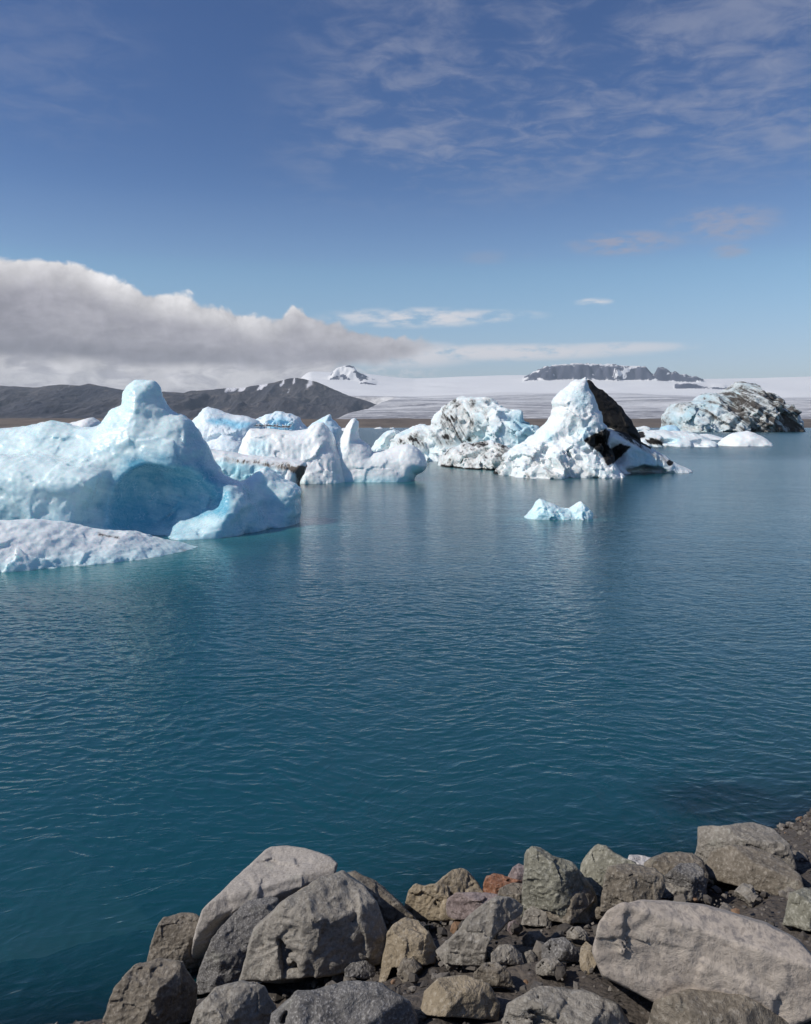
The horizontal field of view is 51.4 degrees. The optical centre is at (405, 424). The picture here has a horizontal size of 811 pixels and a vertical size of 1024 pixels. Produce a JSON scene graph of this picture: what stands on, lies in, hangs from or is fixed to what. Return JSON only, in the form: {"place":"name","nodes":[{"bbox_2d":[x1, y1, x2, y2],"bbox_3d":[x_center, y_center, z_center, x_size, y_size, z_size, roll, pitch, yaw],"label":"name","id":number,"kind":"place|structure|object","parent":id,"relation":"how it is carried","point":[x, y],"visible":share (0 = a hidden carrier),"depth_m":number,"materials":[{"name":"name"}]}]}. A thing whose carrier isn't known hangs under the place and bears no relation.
{"place":"outdoors","nodes":[
{"label":"outdoors","id":0,"kind":"place"},
{"bbox_2d":[0,378,375,418],"bbox_3d":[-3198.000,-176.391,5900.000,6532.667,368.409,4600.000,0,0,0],"label":"mountain","id":1,"kind":"structure","parent":0,"point":[303,398],"depth_m":5541.33,"materials":[{"name":"grey stone"}]},
{"bbox_2d":[0,428,810,998],"bbox_3d":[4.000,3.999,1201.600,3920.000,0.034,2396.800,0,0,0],"label":"lagoon water","id":2,"kind":"structure","parent":0,"point":[432,672],"depth_m":12.72,"materials":[{"name":"blue liquid"}]},
{"bbox_2d":[37,417,100,426],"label":"iceberg","id":3,"kind":"object","parent":2,"relation":"on","point":[90,422],"visible":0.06,"depth_m":49.23,"materials":[{"name":"white ice"}]},
{"bbox_2d":[0,519,197,572],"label":"ice floe","id":4,"kind":"object","parent":2,"relation":"on","point":[31,544],"visible":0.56,"depth_m":24.46,"materials":[{"name":"white ice"}]},
{"bbox_2d":[0,379,300,539],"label":"iceberg","id":5,"kind":"object","parent":2,"relation":"on","point":[140,458],"visible":0.76,"depth_m":31.06,"materials":[{"name":"white ice"}]},
{"bbox_2d":[192,407,260,452],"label":"iceberg","id":6,"kind":"object","parent":2,"relation":"on","point":[220,430],"visible":0.21,"depth_m":66.93,"materials":[{"name":"white ice"}]},
{"bbox_2d":[210,449,306,485],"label":"iceberg","id":7,"kind":"object","parent":2,"relation":"on","point":[237,466],"visible":0.34,"depth_m":53.01,"materials":[{"name":"white ice"}]},
{"bbox_2d":[256,411,307,430],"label":"iceberg","id":8,"kind":"object","parent":2,"relation":"on","point":[280,418],"visible":0.15,"depth_m":70.42,"materials":[{"name":"white ice"}]},
{"bbox_2d":[238,422,344,483],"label":"iceberg","id":9,"kind":"object","parent":2,"relation":"on","point":[314,447],"visible":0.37,"depth_m":58.70,"materials":[{"name":"white ice"}]},
{"bbox_2d":[308,414,341,443],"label":"iceberg","id":10,"kind":"object","parent":2,"relation":"on","point":[332,425],"visible":0.18,"depth_m":82.95,"materials":[{"name":"white ice"}]},
{"bbox_2d":[336,418,426,481],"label":"iceberg","id":11,"kind":"object","parent":2,"relation":"on","point":[361,461],"visible":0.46,"depth_m":59.47,"materials":[{"name":"white ice"}]},
{"bbox_2d":[371,396,538,460],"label":"iceberg","id":12,"kind":"object","parent":2,"relation":"on","point":[457,421],"visible":0.45,"depth_m":93.01,"materials":[{"name":"white ice"}]},
{"bbox_2d":[524,498,592,519],"bbox_3d":[6.577,3.844,36.430,3.067,1.337,2.049,0,0,0],"label":"ice floe","id":13,"kind":"object","parent":2,"relation":"on","point":[541,509],"visible":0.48,"depth_m":35.88,"materials":[{"name":"white ice"}]},
{"bbox_2d":[438,377,692,478],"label":"iceberg","id":14,"kind":"object","parent":2,"relation":"on","point":[587,429],"visible":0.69,"depth_m":67.66,"materials":[{"name":"white ice"}]},
{"bbox_2d":[636,426,650,429],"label":"ice floe","id":15,"kind":"object","parent":2,"relation":"on","point":[643,428],"visible":0.42,"depth_m":695.19,"materials":[{"name":"white ice"}]},
{"bbox_2d":[659,425,679,430],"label":"ice floe","id":16,"kind":"object","parent":2,"relation":"on","point":[671,427],"visible":0.41,"depth_m":425.99,"materials":[{"name":"white ice"}]},
{"bbox_2d":[638,429,718,446],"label":"ice floe","id":17,"kind":"object","parent":2,"relation":"on","point":[659,438],"visible":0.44,"depth_m":156.49,"materials":[{"name":"white ice"}]},
{"bbox_2d":[700,434,721,439],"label":"ice floe","id":18,"kind":"object","parent":2,"relation":"on","point":[711,437],"visible":0.23,"depth_m":231.23,"materials":[{"name":"white ice"}]},
{"bbox_2d":[660,381,805,431],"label":"iceberg","id":19,"kind":"object","parent":2,"relation":"on","point":[739,406],"visible":0.76,"depth_m":487.30,"materials":[{"name":"white ice"}]},
{"bbox_2d":[717,431,772,445],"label":"ice floe","id":20,"kind":"object","parent":2,"relation":"on","point":[746,438],"visible":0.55,"depth_m":159.76,"materials":[{"name":"white ice"}]},
{"bbox_2d":[0,789,810,1023],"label":"shore bank","id":21,"kind":"structure","parent":0,"point":[72,1006],"depth_m":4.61,"materials":[{"name":"grey stone"}]},
{"bbox_2d":[102,958,197,1023],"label":"boulder","id":22,"kind":"object","parent":21,"relation":"on","point":[160,991],"visible":1,"depth_m":4.20,"materials":[{"name":"grey stone"}]},
{"bbox_2d":[147,912,202,968],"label":"boulder","id":23,"kind":"object","parent":21,"relation":"on","point":[173,937],"visible":0.62,"depth_m":6.12,"materials":[{"name":"grey stone"}]},
{"bbox_2d":[191,980,276,1023],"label":"boulder","id":24,"kind":"object","parent":21,"relation":"on","point":[242,1002],"visible":0.96,"depth_m":3.60,"materials":[{"name":"grey stone"}]},
{"bbox_2d":[196,896,278,994],"bbox_3d":[-1.181,3.719,5.998,0.671,0.649,0.556,0,0,-20],"label":"boulder","id":25,"kind":"object","parent":21,"relation":"on","point":[222,963],"visible":0.62,"depth_m":5.77,"materials":[{"name":"stone"}]},
{"bbox_2d":[190,845,337,975],"bbox_3d":[-1.073,3.848,6.633,1.227,1.123,1.077,0,0,-15],"label":"boulder","id":26,"kind":"object","parent":21,"relation":"on","point":[281,873],"visible":0.55,"depth_m":6.21,"materials":[{"name":"grey stone"}]},
{"bbox_2d":[239,870,386,983],"bbox_3d":[-0.519,2.805,4.660,0.899,0.868,1.015,0,0,0],"label":"boulder","id":27,"kind":"object","parent":21,"relation":"on","point":[334,924],"visible":0.84,"depth_m":4.24,"materials":[{"name":"grey stone"}]},
{"bbox_2d":[269,980,418,1023],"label":"boulder","id":28,"kind":"object","parent":21,"relation":"on","point":[355,1002],"visible":1,"depth_m":3.27,"materials":[{"name":"stone"}]},
{"bbox_2d":[344,960,375,978],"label":"stone","id":29,"kind":"object","parent":21,"relation":"on","point":[361,969],"visible":0.95,"depth_m":4.18,"materials":[{"name":"grey stone"}]},
{"bbox_2d":[347,871,415,930],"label":"boulder","id":30,"kind":"object","parent":21,"relation":"on","point":[393,909],"visible":0.29,"depth_m":4.74,"materials":[{"name":"grey stone"}]},
{"bbox_2d":[379,917,436,981],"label":"boulder","id":31,"kind":"object","parent":21,"relation":"on","point":[407,937],"visible":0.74,"depth_m":4.16,"materials":[{"name":"beige stone"}]},
{"bbox_2d":[397,957,422,982],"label":"stone","id":32,"kind":"object","parent":21,"relation":"on","point":[406,966],"visible":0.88,"depth_m":4.03,"materials":[{"name":"grey stone"}]},
{"bbox_2d":[404,868,483,921],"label":"boulder","id":33,"kind":"object","parent":21,"relation":"on","point":[425,903],"visible":0.69,"depth_m":5.02,"materials":[{"name":"beige stone"}]},
{"bbox_2d":[436,940,459,971],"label":"stone","id":34,"kind":"object","parent":21,"relation":"on","point":[441,950],"visible":0.48,"depth_m":4.08,"materials":[{"name":"grey stone"}]},
{"bbox_2d":[419,975,499,1020],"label":"boulder","id":35,"kind":"object","parent":21,"relation":"on","point":[460,996],"visible":0.95,"depth_m":3.37,"materials":[{"name":"beige stone"}]},
{"bbox_2d":[446,892,497,919],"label":"boulder","id":36,"kind":"object","parent":21,"relation":"on","point":[461,906],"visible":0.41,"depth_m":4.81,"materials":[{"name":"stone"}]},
{"bbox_2d":[446,896,522,965],"bbox_3d":[0.388,2.452,4.073,0.397,0.362,0.343,0,0,0],"label":"boulder","id":37,"kind":"object","parent":21,"relation":"on","point":[478,931],"visible":0.99,"depth_m":3.97,"materials":[{"name":"grey stone"}]},
{"bbox_2d":[473,962,513,987],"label":"stone","id":38,"kind":"object","parent":21,"relation":"on","point":[496,974],"visible":0.85,"depth_m":3.67,"materials":[{"name":"grey stone"}]},
{"bbox_2d":[483,873,521,893],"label":"boulder","id":39,"kind":"object","parent":21,"relation":"on","point":[493,883],"visible":0.46,"depth_m":5.06,"materials":[{"name":"red stone"}]},
{"bbox_2d":[491,944,524,964],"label":"stone","id":40,"kind":"object","parent":21,"relation":"on","point":[508,954],"visible":0.9,"depth_m":3.88,"materials":[{"name":"grey stone"}]},
{"bbox_2d":[498,882,521,903],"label":"boulder","id":41,"kind":"object","parent":21,"relation":"on","point":[513,890],"visible":0.27,"depth_m":4.77,"materials":[{"name":"grey stone"}]},
{"bbox_2d":[507,919,519,934],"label":"stone","id":42,"kind":"object","parent":21,"relation":"on","point":[510,924],"visible":0.48,"depth_m":4.46,"materials":[{"name":"grey stone"}]},
{"bbox_2d":[508,863,523,881],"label":"boulder","id":43,"kind":"object","parent":21,"relation":"on","point":[517,871],"visible":0.27,"depth_m":5.27,"materials":[{"name":"stone"}]},
{"bbox_2d":[524,950,536,962],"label":"stone","id":44,"kind":"object","parent":21,"relation":"on","point":[528,955],"visible":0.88,"depth_m":3.93,"materials":[{"name":"grey stone"}]},
{"bbox_2d":[522,930,547,946],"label":"stone","id":45,"kind":"object","parent":21,"relation":"on","point":[529,938],"visible":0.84,"depth_m":4.10,"materials":[{"name":"grey stone"}]},
{"bbox_2d":[521,906,551,926],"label":"stone","id":46,"kind":"object","parent":21,"relation":"on","point":[534,916],"visible":0.8,"depth_m":4.43,"materials":[{"name":"grey stone"}]},
{"bbox_2d":[535,957,566,976],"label":"stone","id":47,"kind":"object","parent":21,"relation":"on","point":[545,966],"visible":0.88,"depth_m":3.71,"materials":[{"name":"grey stone"}]},
{"bbox_2d":[521,846,597,923],"bbox_3d":[0.826,2.484,4.555,0.421,0.437,0.376,0,0,19],"label":"boulder","id":48,"kind":"object","parent":21,"relation":"on","point":[551,882],"visible":0.82,"depth_m":4.44,"materials":[{"name":"grey stone"}]},
{"bbox_2d":[541,937,578,962],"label":"stone","id":49,"kind":"object","parent":21,"relation":"on","point":[562,949],"visible":0.88,"depth_m":3.87,"materials":[{"name":"grey stone"}]},
{"bbox_2d":[502,986,629,1023],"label":"boulder","id":50,"kind":"object","parent":21,"relation":"on","point":[547,1005],"visible":1,"depth_m":3.08,"materials":[{"name":"grey stone"}]},
{"bbox_2d":[545,889,595,924],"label":"boulder","id":51,"kind":"object","parent":21,"relation":"on","point":[582,901],"visible":0.56,"depth_m":4.39,"materials":[{"name":"grey stone"}]},
{"bbox_2d":[566,926,589,940],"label":"stone","id":52,"kind":"object","parent":21,"relation":"on","point":[577,933],"visible":1,"depth_m":4.14,"materials":[{"name":"grey stone"}]},
{"bbox_2d":[579,941,596,974],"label":"stone","id":53,"kind":"object","parent":21,"relation":"on","point":[587,962],"visible":0.73,"depth_m":3.78,"materials":[{"name":"beige stone"}]},
{"bbox_2d":[590,907,603,919],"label":"stone","id":54,"kind":"object","parent":21,"relation":"on","point":[595,913],"visible":0.2,"depth_m":4.42,"materials":[{"name":"grey stone"}]},
{"bbox_2d":[580,844,635,906],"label":"boulder","id":55,"kind":"object","parent":21,"relation":"on","point":[598,860],"visible":0.34,"depth_m":4.76,"materials":[{"name":"grey stone"}]},
{"bbox_2d":[599,863,665,920],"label":"boulder","id":56,"kind":"object","parent":21,"relation":"on","point":[626,882],"visible":0.73,"depth_m":4.35,"materials":[{"name":"grey stone"}]},
{"bbox_2d":[628,855,650,865],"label":"boulder","id":57,"kind":"object","parent":21,"relation":"on","point":[640,859],"visible":0.17,"depth_m":6.25,"materials":[{"name":"stone"}]},
{"bbox_2d":[644,851,708,894],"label":"boulder","id":58,"kind":"object","parent":21,"relation":"on","point":[664,863],"visible":0.38,"depth_m":5.07,"materials":[{"name":"grey stone"}]},
{"bbox_2d":[661,882,693,901],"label":"stone","id":59,"kind":"object","parent":21,"relation":"on","point":[671,889],"visible":0.51,"depth_m":4.77,"materials":[{"name":"grey stone"}]},
{"bbox_2d":[664,863,706,901],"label":"boulder","id":60,"kind":"object","parent":21,"relation":"on","point":[690,877],"visible":0.77,"depth_m":4.79,"materials":[{"name":"stone"}]},
{"bbox_2d":[592,899,810,1023],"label":"boulder","id":61,"kind":"object","parent":21,"relation":"on","point":[652,950],"visible":0.84,"depth_m":3.03,"materials":[{"name":"grey stone"}]},
{"bbox_2d":[648,989,788,1023],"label":"boulder","id":62,"kind":"object","parent":21,"relation":"on","point":[690,1006],"visible":0.88,"depth_m":2.92,"materials":[{"name":"grey stone"}]},
{"bbox_2d":[661,800,780,852],"bbox_3d":[3.461,4.625,8.894,1.824,1.074,1.237,0,0,0],"label":"boulder","id":63,"kind":"object","parent":21,"relation":"on","point":[725,811],"visible":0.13,"depth_m":8.91,"materials":[{"name":"stone"}]},
{"bbox_2d":[712,880,729,884],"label":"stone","id":64,"kind":"object","parent":21,"relation":"on","point":[716,882],"visible":0.2,"depth_m":5.16,"materials":[{"name":"black stone"}]},
{"bbox_2d":[695,822,796,870],"bbox_3d":[2.195,2.784,5.458,0.646,0.427,0.461,0,0,17],"label":"boulder","id":65,"kind":"object","parent":21,"relation":"on","point":[710,838],"visible":0.51,"depth_m":5.35,"materials":[{"name":"grey stone"}]},
{"bbox_2d":[734,883,757,906],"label":"stone","id":66,"kind":"object","parent":21,"relation":"on","point":[744,892],"visible":0.98,"depth_m":4.71,"materials":[{"name":"grey stone"}]},
{"bbox_2d":[705,845,803,895],"bbox_3d":[2.096,2.680,5.033,0.640,0.299,0.372,0,0,36],"label":"boulder","id":67,"kind":"object","parent":21,"relation":"on","point":[758,869],"visible":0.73,"depth_m":4.93,"materials":[{"name":"grey stone"}]},
{"bbox_2d":[783,887,810,931],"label":"boulder","id":68,"kind":"object","parent":21,"relation":"on","point":[798,912],"visible":0.97,"depth_m":4.05,"materials":[{"name":"grey stone"}]},
{"bbox_2d":[0,418,810,427],"bbox_3d":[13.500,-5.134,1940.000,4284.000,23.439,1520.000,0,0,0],"label":"moraine shore","id":69,"kind":"structure","parent":0,"point":[341,423],"depth_m":1386.14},
{"bbox_2d":[0,0,810,392],"label":"sky","id":70,"kind":"structure","parent":0,"point":[196,195],"materials":[{"name":"blue"}]},
{"bbox_2d":[301,363,810,418],"bbox_3d":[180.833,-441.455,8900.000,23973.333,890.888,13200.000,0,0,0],"label":"glacier","id":71,"kind":"object","parent":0,"point":[638,392],"visible":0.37,"depth_m":10287.83,"materials":[{"name":"white ice"}]},
{"bbox_2d":[672,785,753,805],"bbox_3d":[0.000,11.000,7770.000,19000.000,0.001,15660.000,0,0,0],"label":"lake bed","id":72,"kind":"object","parent":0,"point":[684,795],"depth_m":25.27,"materials":[{"name":"blue liquid"}]}
]}

